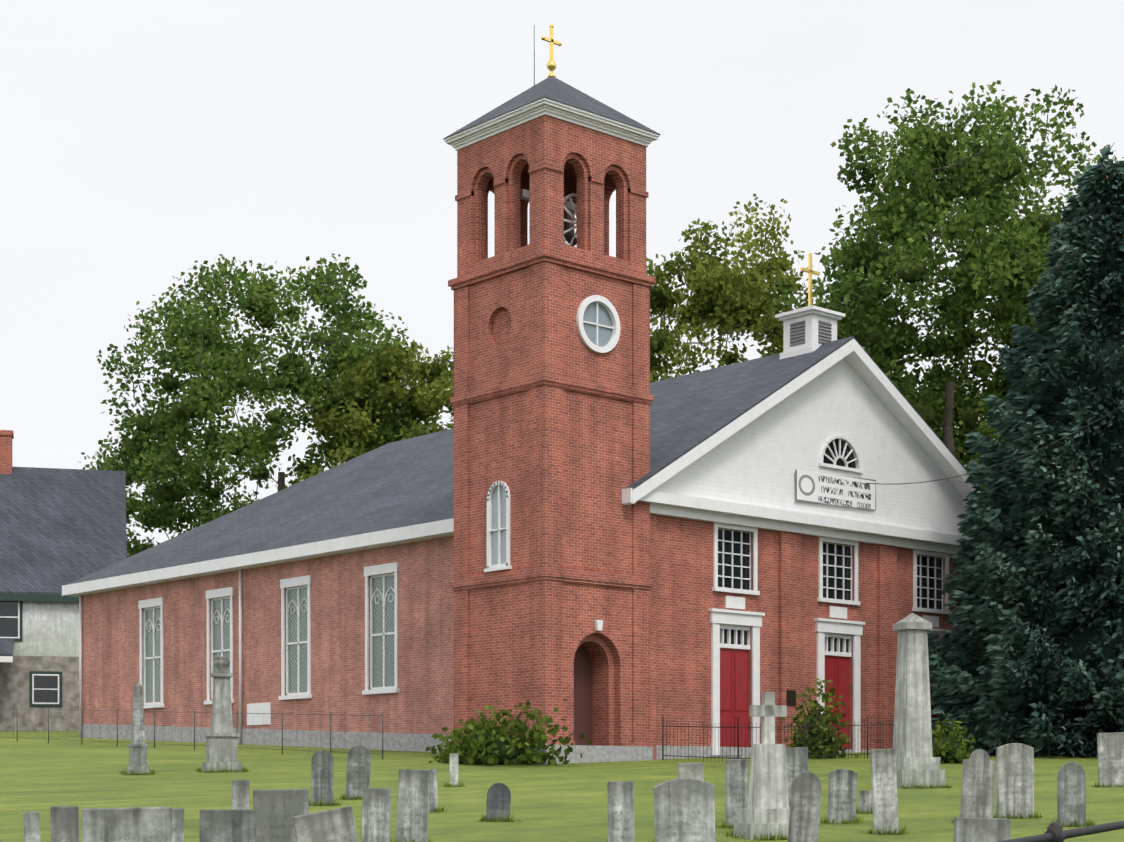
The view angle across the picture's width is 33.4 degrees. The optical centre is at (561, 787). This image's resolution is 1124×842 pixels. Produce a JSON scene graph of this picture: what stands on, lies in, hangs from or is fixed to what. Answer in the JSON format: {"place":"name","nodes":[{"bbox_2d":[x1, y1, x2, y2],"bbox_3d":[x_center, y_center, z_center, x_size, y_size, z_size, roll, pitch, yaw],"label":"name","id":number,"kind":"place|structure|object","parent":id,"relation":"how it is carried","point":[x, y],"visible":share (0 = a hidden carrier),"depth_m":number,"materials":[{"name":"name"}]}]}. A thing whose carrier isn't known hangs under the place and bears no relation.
{"place":"outdoors","nodes":[
{"label":"outdoors","id":0,"kind":"place"},
{"bbox_2d":[0,656,12,661],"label":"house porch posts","id":1,"kind":"object","parent":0,"point":[6,658],"visible":1,"depth_m":85.75,"materials":[{"name":"white wood"}]},
{"bbox_2d":[82,536,453,734],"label":"brick wall","id":2,"kind":"structure","parent":0,"point":[421,701],"depth_m":62.92,"materials":[{"name":"red brick"}]},
{"bbox_2d":[79,569,241,743],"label":"downspouts","id":3,"kind":"object","parent":2,"relation":"attached to","point":[240,653],"visible":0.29,"depth_m":65.49,"materials":[{"name":"white metal"}]},
{"bbox_2d":[138,562,398,708],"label":"window frames","id":4,"kind":"structure","parent":2,"relation":"in","point":[391,569],"depth_m":63.38,"materials":[{"name":"white wood"}]},
{"bbox_2d":[146,575,393,702],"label":"window panes","id":5,"kind":"structure","parent":4,"relation":"in","point":[377,646],"depth_m":63.23,"materials":[{"name":"glass"}]},
{"bbox_2d":[534,25,534,85],"bbox_3d":[-0.757,-19.869,51.087,0.023,1.800,0.022,0,0,-42],"label":"tower rod","id":6,"kind":"object","parent":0,"point":[534,55],"visible":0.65,"depth_m":51.08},
{"bbox_2d":[0,731,1123,841],"bbox_3d":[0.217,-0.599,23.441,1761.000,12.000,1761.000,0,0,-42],"label":"ground","id":7,"kind":"structure","parent":0,"point":[561,802],"depth_m":36.42,"materials":[{"name":"green plant"}]},
{"bbox_2d":[23,811,40,841],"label":"gravestone","id":8,"kind":"object","parent":7,"relation":"on","point":[31,819],"visible":1,"depth_m":18.20,"materials":[{"name":"stone"}]},
{"bbox_2d":[0,656,78,730],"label":"stone wall","id":9,"kind":"structure","parent":7,"relation":"on","point":[14,684],"depth_m":88.17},
{"bbox_2d":[13,601,78,656],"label":"house walls","id":10,"kind":"structure","parent":9,"relation":"on","point":[50,628],"depth_m":88.33,"materials":[{"name":"white paint"}]},
{"bbox_2d":[0,638,13,655],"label":"porch roof","id":11,"kind":"structure","parent":10,"relation":"attached to","point":[6,646],"depth_m":86.66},
{"bbox_2d":[14,601,61,706],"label":"window trim","id":12,"kind":"structure","parent":10,"relation":"attached to","point":[38,672],"depth_m":88.11,"materials":[{"name":"green wood"}]},
{"bbox_2d":[0,601,58,703],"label":"window frames","id":13,"kind":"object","parent":12,"relation":"in","point":[33,688],"visible":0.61,"depth_m":88.09,"materials":[{"name":"white wood"}]},
{"bbox_2d":[0,601,57,702],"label":"window panes","id":14,"kind":"structure","parent":13,"relation":"in","point":[8,627],"depth_m":87.91,"materials":[{"name":"glass"}]},
{"bbox_2d":[0,467,126,594],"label":"house roof","id":15,"kind":"structure","parent":10,"relation":"on","point":[59,528],"depth_m":91.23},
{"bbox_2d":[0,430,13,473],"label":"house chimney","id":16,"kind":"object","parent":15,"relation":"on","point":[6,437],"visible":0.83,"depth_m":93.03,"materials":[{"name":"red brick"}]},
{"bbox_2d":[0,593,78,602],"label":"eave fascia","id":17,"kind":"structure","parent":15,"relation":"attached to","point":[32,597],"depth_m":87.85,"materials":[{"name":"green wood"}]},
{"bbox_2d":[50,806,78,841],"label":"gravestone","id":18,"kind":"object","parent":7,"relation":"on","point":[64,820],"visible":1,"depth_m":15.69,"materials":[{"name":"white stone"}]},
{"bbox_2d":[82,807,171,841],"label":"gravestone","id":19,"kind":"object","parent":7,"relation":"on","point":[142,824],"visible":1,"depth_m":14.75,"materials":[{"name":"stone"}]},
{"bbox_2d":[127,683,149,774],"bbox_3d":[-9.635,-1.286,42.619,0.476,2.198,0.476,0,0,-17],"label":"obelisk monument","id":20,"kind":"object","parent":7,"relation":"on","point":[137,746],"visible":0.9,"depth_m":42.48,"materials":[{"name":"stone"}]},
{"bbox_2d":[82,411,258,555],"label":"tree","id":21,"kind":"object","parent":7,"relation":"on","point":[199,469],"depth_m":108.30,"materials":[{"name":"green plant"}]},
{"bbox_2d":[123,440,219,552],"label":"shade tree","id":22,"kind":"object","parent":7,"relation":"on","point":[215,495],"visible":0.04,"depth_m":108.75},
{"bbox_2d":[172,808,183,841],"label":"gravestone","id":23,"kind":"object","parent":7,"relation":"on","point":[177,824],"visible":0.44,"depth_m":18.21,"materials":[{"name":"stone"}]},
{"bbox_2d":[6,708,382,758],"bbox_3d":[-14.079,-1.931,61.921,0.028,2.332,27.532,0,0,-42],"label":"fence wire","id":24,"kind":"object","parent":7,"relation":"on","point":[154,711],"visible":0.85,"depth_m":59.71,"materials":[{"name":"grey metal"}]},
{"bbox_2d":[202,656,241,771],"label":"monument urn column","id":25,"kind":"structure","parent":7,"relation":"on","point":[221,745],"depth_m":43.94,"materials":[{"name":"stone"}]},
{"bbox_2d":[199,809,256,841],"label":"gravestone","id":26,"kind":"object","parent":7,"relation":"on","point":[228,825],"visible":1,"depth_m":15.14,"materials":[{"name":"stone"}]},
{"bbox_2d":[232,780,249,808],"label":"gravestone","id":27,"kind":"object","parent":7,"relation":"on","point":[240,793],"visible":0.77,"depth_m":19.08,"materials":[{"name":"white stone"}]},
{"bbox_2d":[121,280,387,521],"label":"shade tree","id":28,"kind":"object","parent":7,"relation":"on","point":[178,413],"visible":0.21,"depth_m":95.04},
{"bbox_2d":[80,253,444,557],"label":"tree","id":29,"kind":"object","parent":7,"relation":"on","point":[176,319],"depth_m":95.03,"materials":[{"name":"green plant"}]},
{"bbox_2d":[253,789,308,841],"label":"gravestone","id":30,"kind":"object","parent":7,"relation":"on","point":[277,810],"visible":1,"depth_m":17.28,"materials":[{"name":"stone"}]},
{"bbox_2d":[311,750,333,805],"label":"gravestone","id":31,"kind":"object","parent":7,"relation":"on","point":[322,774],"visible":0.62,"depth_m":31.29,"materials":[{"name":"stone"}]},
{"bbox_2d":[293,806,357,841],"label":"gravestone","id":32,"kind":"object","parent":7,"relation":"on","point":[336,825],"visible":1,"depth_m":16.72,"materials":[{"name":"white stone"}]},
{"bbox_2d":[345,745,370,799],"bbox_3d":[-3.595,-0.185,33.092,0.426,1.104,0.055,2,2,-14],"label":"gravestone","id":33,"kind":"object","parent":7,"relation":"on","point":[358,772],"visible":0.69,"depth_m":33.06,"materials":[{"name":"stone"}]},
{"bbox_2d":[281,338,453,489],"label":"tree","id":34,"kind":"object","parent":7,"relation":"on","point":[326,426],"depth_m":93.19,"materials":[{"name":"green plant"}]},
{"bbox_2d":[361,788,390,841],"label":"gravestone","id":35,"kind":"object","parent":7,"relation":"on","point":[376,812],"visible":1,"depth_m":22.02,"materials":[{"name":"stone"}]},
{"bbox_2d":[339,368,450,461],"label":"shade tree","id":36,"kind":"object","parent":7,"relation":"on","point":[352,456],"visible":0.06,"depth_m":92.86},
{"bbox_2d":[396,769,429,841],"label":"gravestone","id":37,"kind":"object","parent":7,"relation":"on","point":[413,804],"visible":1,"depth_m":23.19,"materials":[{"name":"stone"}]},
{"bbox_2d":[419,769,437,811],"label":"gravestone","id":38,"kind":"object","parent":7,"relation":"on","point":[433,789],"visible":0.33,"depth_m":29.68,"materials":[{"name":"stone"}]},
{"bbox_2d":[449,753,458,786],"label":"gravestone","id":39,"kind":"object","parent":7,"relation":"on","point":[453,766],"visible":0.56,"depth_m":37.29,"materials":[{"name":"white stone"}]},
{"bbox_2d":[82,724,869,763],"bbox_3d":[-5.140,-0.807,59.886,18.448,3.417,36.262,0,0,-71],"label":"stone foundation","id":40,"kind":"object","parent":7,"relation":"on","point":[391,741],"visible":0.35,"depth_m":59.91,"materials":[{"name":"grey stone"}]},
{"bbox_2d":[486,783,510,821],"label":"gravestone","id":41,"kind":"object","parent":7,"relation":"on","point":[498,802],"visible":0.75,"depth_m":27.51,"materials":[{"name":"stone"}]},
{"bbox_2d":[425,698,591,765],"bbox_3d":[-1.686,-1.343,48.329,3.372,1.878,6.225,0,0,-42],"label":"bush","id":42,"kind":"object","parent":7,"relation":"on","point":[471,727],"depth_m":47.59,"materials":[{"name":"green plant"}]},
{"bbox_2d":[454,261,649,746],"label":"bell tower","id":43,"kind":"structure","parent":7,"relation":"on","point":[566,465],"depth_m":49.97,"materials":[{"name":"red brick"}]},
{"bbox_2d":[484,481,511,571],"bbox_3d":[-1.700,-6.963,49.980,0.140,2.389,1.040,0,0,-42],"label":"arch window frame","id":44,"kind":"object","parent":43,"relation":"in","point":[499,565],"visible":0.94,"depth_m":49.99,"materials":[{"name":"white wood"}]},
{"bbox_2d":[492,486,505,564],"bbox_3d":[-1.632,-6.989,50.040,0.020,2.280,0.860,0,0,-42],"label":"window pane","id":45,"kind":"structure","parent":44,"relation":"in","point":[495,526],"depth_m":50.13,"materials":[{"name":"glass"}]},
{"bbox_2d":[457,115,645,276],"bbox_3d":[-0.287,-15.668,51.236,3.660,3.560,3.660,0,0,-42],"label":"belfry","id":46,"kind":"object","parent":43,"relation":"on","point":[581,155],"visible":0.92,"depth_m":50.00,"materials":[{"name":"red brick"}]},
{"bbox_2d":[520,189,576,245],"bbox_3d":[0.045,-15.202,50.863,2.400,1.692,1.000,0,0,-42],"label":"bell wheel","id":47,"kind":"object","parent":46,"relation":"in","point":[570,207],"visible":0.12,"depth_m":50.43,"materials":[{"name":"grey metal"}]},
{"bbox_2d":[444,97,659,150],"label":"tower cornice","id":48,"kind":"structure","parent":46,"relation":"on","point":[535,110],"depth_m":49.78,"materials":[{"name":"white wood"}]},
{"bbox_2d":[443,76,660,138],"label":"tower roof","id":49,"kind":"structure","parent":48,"relation":"on","point":[553,88],"depth_m":50.28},
{"bbox_2d":[541,24,561,76],"bbox_3d":[-0.287,-20.108,51.236,0.714,1.480,0.266,0,0,-42],"label":"cross","id":50,"kind":"object","parent":49,"relation":"on","point":[551,65],"visible":0.98,"depth_m":51.19,"materials":[{"name":"gold metal"}]},
{"bbox_2d":[455,162,648,200],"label":"arch molding","id":51,"kind":"structure","parent":46,"relation":"attached to","point":[537,167],"depth_m":49.88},
{"bbox_2d":[448,249,655,590],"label":"tower strings","id":52,"kind":"object","parent":43,"relation":"attached to","point":[528,260],"visible":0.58,"depth_m":49.78},
{"bbox_2d":[574,645,592,745],"bbox_3d":[0.327,-2.049,50.545,1.400,3.900,0.050,0,0,-42],"label":"tower door","id":53,"kind":"structure","parent":43,"relation":"in","point":[583,695],"depth_m":50.74,"materials":[{"name":"brown wood"}]},
{"bbox_2d":[576,295,620,352],"bbox_3d":[0.956,-12.299,49.839,1.520,1.520,0.140,0,0,-42],"label":"round window frame","id":54,"kind":"object","parent":43,"relation":"attached to","point":[607,304],"visible":0.92,"depth_m":49.84,"materials":[{"name":"white wood"}]},
{"bbox_2d":[583,302,612,346],"bbox_3d":[0.902,-12.299,49.899,1.400,1.400,0.020,0,0,-42],"label":"window glass","id":55,"kind":"object","parent":54,"relation":"in","point":[604,334],"depth_m":49.95,"materials":[{"name":"glass"}]},
{"bbox_2d":[594,620,602,630],"bbox_3d":[0.959,-4.298,49.836,0.240,0.280,0.150,0,0,-42],"label":"wall lamp","id":56,"kind":"object","parent":43,"relation":"attached to","point":[598,625],"visible":0.79,"depth_m":49.77,"materials":[{"name":"white glass"}]},
{"bbox_2d":[607,781,633,841],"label":"gravestone","id":57,"kind":"object","parent":7,"relation":"on","point":[620,811],"visible":1,"depth_m":20.77,"materials":[{"name":"stone"}]},
{"bbox_2d":[119,766,1122,841],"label":"grass tufts","id":58,"kind":"object","parent":7,"relation":"on","point":[486,818],"depth_m":27.50,"materials":[{"name":"green plant"}]},
{"bbox_2d":[654,778,715,841],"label":"gravestone","id":59,"kind":"object","parent":7,"relation":"on","point":[684,809],"visible":1,"depth_m":16.38,"materials":[{"name":"stone"}]},
{"bbox_2d":[678,763,703,780],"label":"gravestone","id":60,"kind":"object","parent":7,"relation":"on","point":[691,770],"visible":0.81,"depth_m":22.01,"materials":[{"name":"white stone"}]},
{"bbox_2d":[646,194,807,381],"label":"tree","id":61,"kind":"object","parent":7,"relation":"on","point":[728,290],"depth_m":89.26,"materials":[{"name":"green plant"}]},
{"bbox_2d":[650,257,791,382],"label":"tree foliage","id":62,"kind":"object","parent":61,"relation":"attached to","point":[768,268],"visible":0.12,"depth_m":90.07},
{"bbox_2d":[725,759,747,827],"bbox_3d":[2.447,0.165,26.264,0.325,1.114,0.055,-1,2,-17],"label":"gravestone","id":63,"kind":"object","parent":7,"relation":"on","point":[736,785],"visible":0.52,"depth_m":26.23,"materials":[{"name":"stone"}]},
{"bbox_2d":[734,692,789,839],"bbox_3d":[2.700,-0.243,24.548,0.732,2.006,0.586,0,0,-17],"label":"monument cross","id":64,"kind":"object","parent":7,"relation":"on","point":[767,810],"visible":0.94,"depth_m":24.42,"materials":[{"name":"stone"}]},
{"bbox_2d":[785,747,807,803],"bbox_3d":[3.977,-0.117,31.758,0.407,1.113,0.056,-2,3,-11],"label":"gravestone","id":65,"kind":"object","parent":7,"relation":"on","point":[796,760],"visible":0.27,"depth_m":31.71,"materials":[{"name":"stone"}]},
{"bbox_2d":[788,771,821,841],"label":"gravestone","id":66,"kind":"object","parent":7,"relation":"on","point":[805,804],"visible":1,"depth_m":22.29,"materials":[{"name":"white stone"}]},
{"bbox_2d":[650,513,984,759],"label":"facade","id":67,"kind":"structure","parent":7,"relation":"on","point":[684,597],"depth_m":54.86,"materials":[{"name":"red brick"}]},
{"bbox_2d":[247,702,270,724],"bbox_3d":[-10.474,-2.523,64.760,0.040,0.750,1.450,0,0,-42],"label":"wall sign","id":68,"kind":"object","parent":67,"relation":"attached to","point":[258,719],"visible":1,"depth_m":64.69,"materials":[{"name":"white paint"}]},
{"bbox_2d":[62,339,979,596],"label":"roof trim","id":69,"kind":"structure","parent":67,"relation":"on","point":[864,366],"depth_m":57.41,"materials":[{"name":"white wood"}]},
{"bbox_2d":[795,470,875,509],"bbox_3d":[8.278,-8.948,56.502,3.723,1.017,0.020,0,0,-42],"label":"sign","id":70,"kind":"object","parent":69,"relation":"attached to","point":[830,489],"visible":1,"depth_m":56.45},
{"bbox_2d":[818,435,862,472],"bbox_3d":[8.427,-10.124,56.712,2.000,1.051,0.115,0,0,-42],"label":"fanlight window frame","id":71,"kind":"object","parent":69,"relation":"attached to","point":[837,457],"visible":0.96,"depth_m":56.71,"materials":[{"name":"white wood"}]},
{"bbox_2d":[823,439,855,468],"bbox_3d":[8.352,-10.123,56.796,1.700,0.850,0.020,0,0,-42],"label":"fanlight glass","id":72,"kind":"object","parent":71,"relation":"in","point":[839,462],"visible":0.39,"depth_m":56.84,"materials":[{"name":"black glass"}]},
{"bbox_2d":[867,404,1123,484],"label":"utility wire","id":73,"kind":"object","parent":69,"relation":"attached to","point":[1008,461],"visible":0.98,"depth_m":50.24,"materials":[{"name":"black"}]},
{"bbox_2d":[66,336,983,584],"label":"church roof","id":74,"kind":"structure","parent":67,"relation":"on","point":[402,483],"depth_m":63.66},
{"bbox_2d":[775,305,844,358],"bbox_3d":[7.628,-13.848,57.610,1.520,1.900,1.520,0,0,-42],"label":"cupola","id":75,"kind":"object","parent":74,"relation":"on","point":[811,316],"visible":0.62,"depth_m":57.11,"materials":[{"name":"white paint"}]},
{"bbox_2d":[800,253,819,305],"bbox_3d":[7.628,-15.573,57.610,0.840,1.650,0.090,0,0,-42],"label":"cross","id":76,"kind":"object","parent":75,"relation":"on","point":[809,271],"visible":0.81,"depth_m":57.57,"materials":[{"name":"gold metal"}]},
{"bbox_2d":[789,320,831,346],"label":"louver vents","id":77,"kind":"object","parent":75,"relation":"in","point":[797,334],"visible":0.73,"depth_m":57.18,"materials":[{"name":"grey wood"}]},
{"bbox_2d":[786,690,795,705],"bbox_3d":[6.749,-2.623,55.175,0.400,0.450,0.030,0,0,-42],"label":"wall plaque","id":78,"kind":"object","parent":67,"relation":"attached to","point":[790,697],"visible":0.86,"depth_m":55.16,"materials":[{"name":"brown metal"}]},
{"bbox_2d":[652,358,992,537],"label":"pediment wall","id":79,"kind":"structure","parent":67,"relation":"on","point":[760,460],"depth_m":56.37,"materials":[{"name":"white paint"}]},
{"bbox_2d":[720,648,939,748],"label":"doors","id":80,"kind":"structure","parent":67,"relation":"in","point":[733,684],"depth_m":54.11,"materials":[{"name":"red wood"}]},
{"bbox_2d":[708,522,952,754],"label":"church facade frames","id":81,"kind":"structure","parent":67,"relation":"attached to","point":[721,619],"depth_m":56.09,"materials":[{"name":"white wood"}]},
{"bbox_2d":[718,529,941,609],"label":"window panes","id":82,"kind":"structure","parent":81,"relation":"in","point":[745,562],"depth_m":56.83,"materials":[{"name":"glass"}]},
{"bbox_2d":[724,629,939,652],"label":"transom windows","id":83,"kind":"structure","parent":81,"relation":"in","point":[745,639],"depth_m":54.28,"materials":[{"name":"glass"}]},
{"bbox_2d":[781,676,857,758],"bbox_3d":[7.501,-1.924,52.833,2.173,2.436,2.174,0,0,-42],"label":"bush","id":84,"kind":"object","parent":7,"relation":"on","point":[830,739],"depth_m":52.51,"materials":[{"name":"green plant"}]},
{"bbox_2d":[827,769,856,822],"bbox_3d":[4.068,0.205,27.233,0.424,0.937,0.055,1,2,-11],"label":"gravestone","id":85,"kind":"object","parent":7,"relation":"on","point":[842,788],"visible":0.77,"depth_m":27.20,"materials":[{"name":"stone"}]},
{"bbox_2d":[859,790,871,813],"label":"gravestone","id":86,"kind":"object","parent":7,"relation":"on","point":[865,800],"visible":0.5,"depth_m":29.33,"materials":[{"name":"stone"}]},
{"bbox_2d":[662,715,1095,761],"bbox_3d":[10.639,-1.554,56.407,18.635,1.848,2.840,0,0,-42],"label":"wrought iron fence","id":87,"kind":"object","parent":7,"relation":"on","point":[777,726],"visible":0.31,"depth_m":51.01,"materials":[{"name":"black metal"}]},
{"bbox_2d":[870,749,898,834],"bbox_3d":[4.326,0.136,25.121,0.351,1.292,0.055,-2,-1,-13],"label":"gravestone","id":88,"kind":"object","parent":7,"relation":"on","point":[884,788],"visible":1,"depth_m":25.09,"materials":[{"name":"white stone"}]},
{"bbox_2d":[893,613,944,788],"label":"monument pillar","id":89,"kind":"structure","parent":7,"relation":"on","point":[917,762],"depth_m":37.09,"materials":[{"name":"stone"}]},
{"bbox_2d":[765,80,1100,489],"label":"tree","id":90,"kind":"object","parent":7,"relation":"on","point":[871,300],"depth_m":79.33,"materials":[{"name":"green plant"}]},
{"bbox_2d":[837,125,1061,457],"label":"tree foliage","id":91,"kind":"object","parent":90,"relation":"attached to","point":[875,336],"visible":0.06,"depth_m":80.18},
{"bbox_2d":[932,715,975,763],"bbox_3d":[10.184,-1.204,49.187,1.624,1.378,1.569,0,0,-42],"label":"shrub","id":92,"kind":"object","parent":7,"relation":"on","point":[960,752],"depth_m":48.91,"materials":[{"name":"green plant"}]},
{"bbox_2d":[960,749,995,817],"bbox_3d":[6.042,0.061,27.240,0.511,1.225,0.056,2,2,-15],"label":"gravestone","id":93,"kind":"object","parent":7,"relation":"on","point":[978,782],"visible":0.75,"depth_m":27.20,"materials":[{"name":"white stone"}]},
{"bbox_2d":[953,817,1010,841],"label":"gravestone","id":94,"kind":"object","parent":7,"relation":"on","point":[970,829],"visible":1,"depth_m":14.99,"materials":[{"name":"stone"}]},
{"bbox_2d":[886,145,1123,489],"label":"tree","id":95,"kind":"object","parent":7,"relation":"on","point":[943,323],"depth_m":88.38,"materials":[{"name":"green plant"}]},
{"bbox_2d":[918,212,1061,439],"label":"tree foliage","id":96,"kind":"object","parent":95,"relation":"attached to","point":[932,351],"visible":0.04,"depth_m":89.80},
{"bbox_2d":[996,743,1033,818],"bbox_3d":[6.834,-0.021,28.271,0.635,1.284,0.057,-1,1,-20],"label":"gravestone","id":97,"kind":"object","parent":7,"relation":"on","point":[1014,777],"visible":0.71,"depth_m":28.23,"materials":[{"name":"white stone"}]},
{"bbox_2d":[927,142,1123,757],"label":"spruce","id":98,"kind":"object","parent":7,"relation":"on","point":[983,656],"depth_m":54.95,"materials":[{"name":"green plant"}]},
{"bbox_2d":[1056,176,1123,268],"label":"spruce cones","id":99,"kind":"object","parent":98,"relation":"attached to","point":[1092,220],"visible":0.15,"depth_m":56.20,"materials":[{"name":"brown plant"}]},
{"bbox_2d":[998,820,1123,841],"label":"metal railing","id":100,"kind":"object","parent":7,"relation":"on","point":[1054,832],"visible":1,"depth_m":11.54,"materials":[{"name":"metal"}]},
{"bbox_2d":[1057,762,1085,826],"bbox_3d":[7.232,0.172,26.608,0.456,1.068,0.055,-2,3,-21],"label":"gravestone","id":101,"kind":"object","parent":7,"relation":"on","point":[1071,791],"visible":0.69,"depth_m":26.57,"materials":[{"name":"stone"}]},
{"bbox_2d":[1097,732,1123,786],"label":"gravestone","id":102,"kind":"object","parent":7,"relation":"on","point":[1110,750],"visible":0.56,"depth_m":37.30,"materials":[{"name":"white stone"}]},
{"bbox_2d":[0,0,1123,546],"label":"sky","id":103,"kind":"structure","parent":0,"point":[142,141],"materials":[{"name":"white"}]},
{"bbox_2d":[564,210,576,245],"bbox_3d":[-0.146,-15.399,51.228,1.240,1.000,1.209,0,0,-42],"label":"bell","id":104,"kind":"object","parent":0,"point":[568,236],"visible":0.17,"depth_m":50.97,"materials":[{"name":"grey metal"}]}
]}

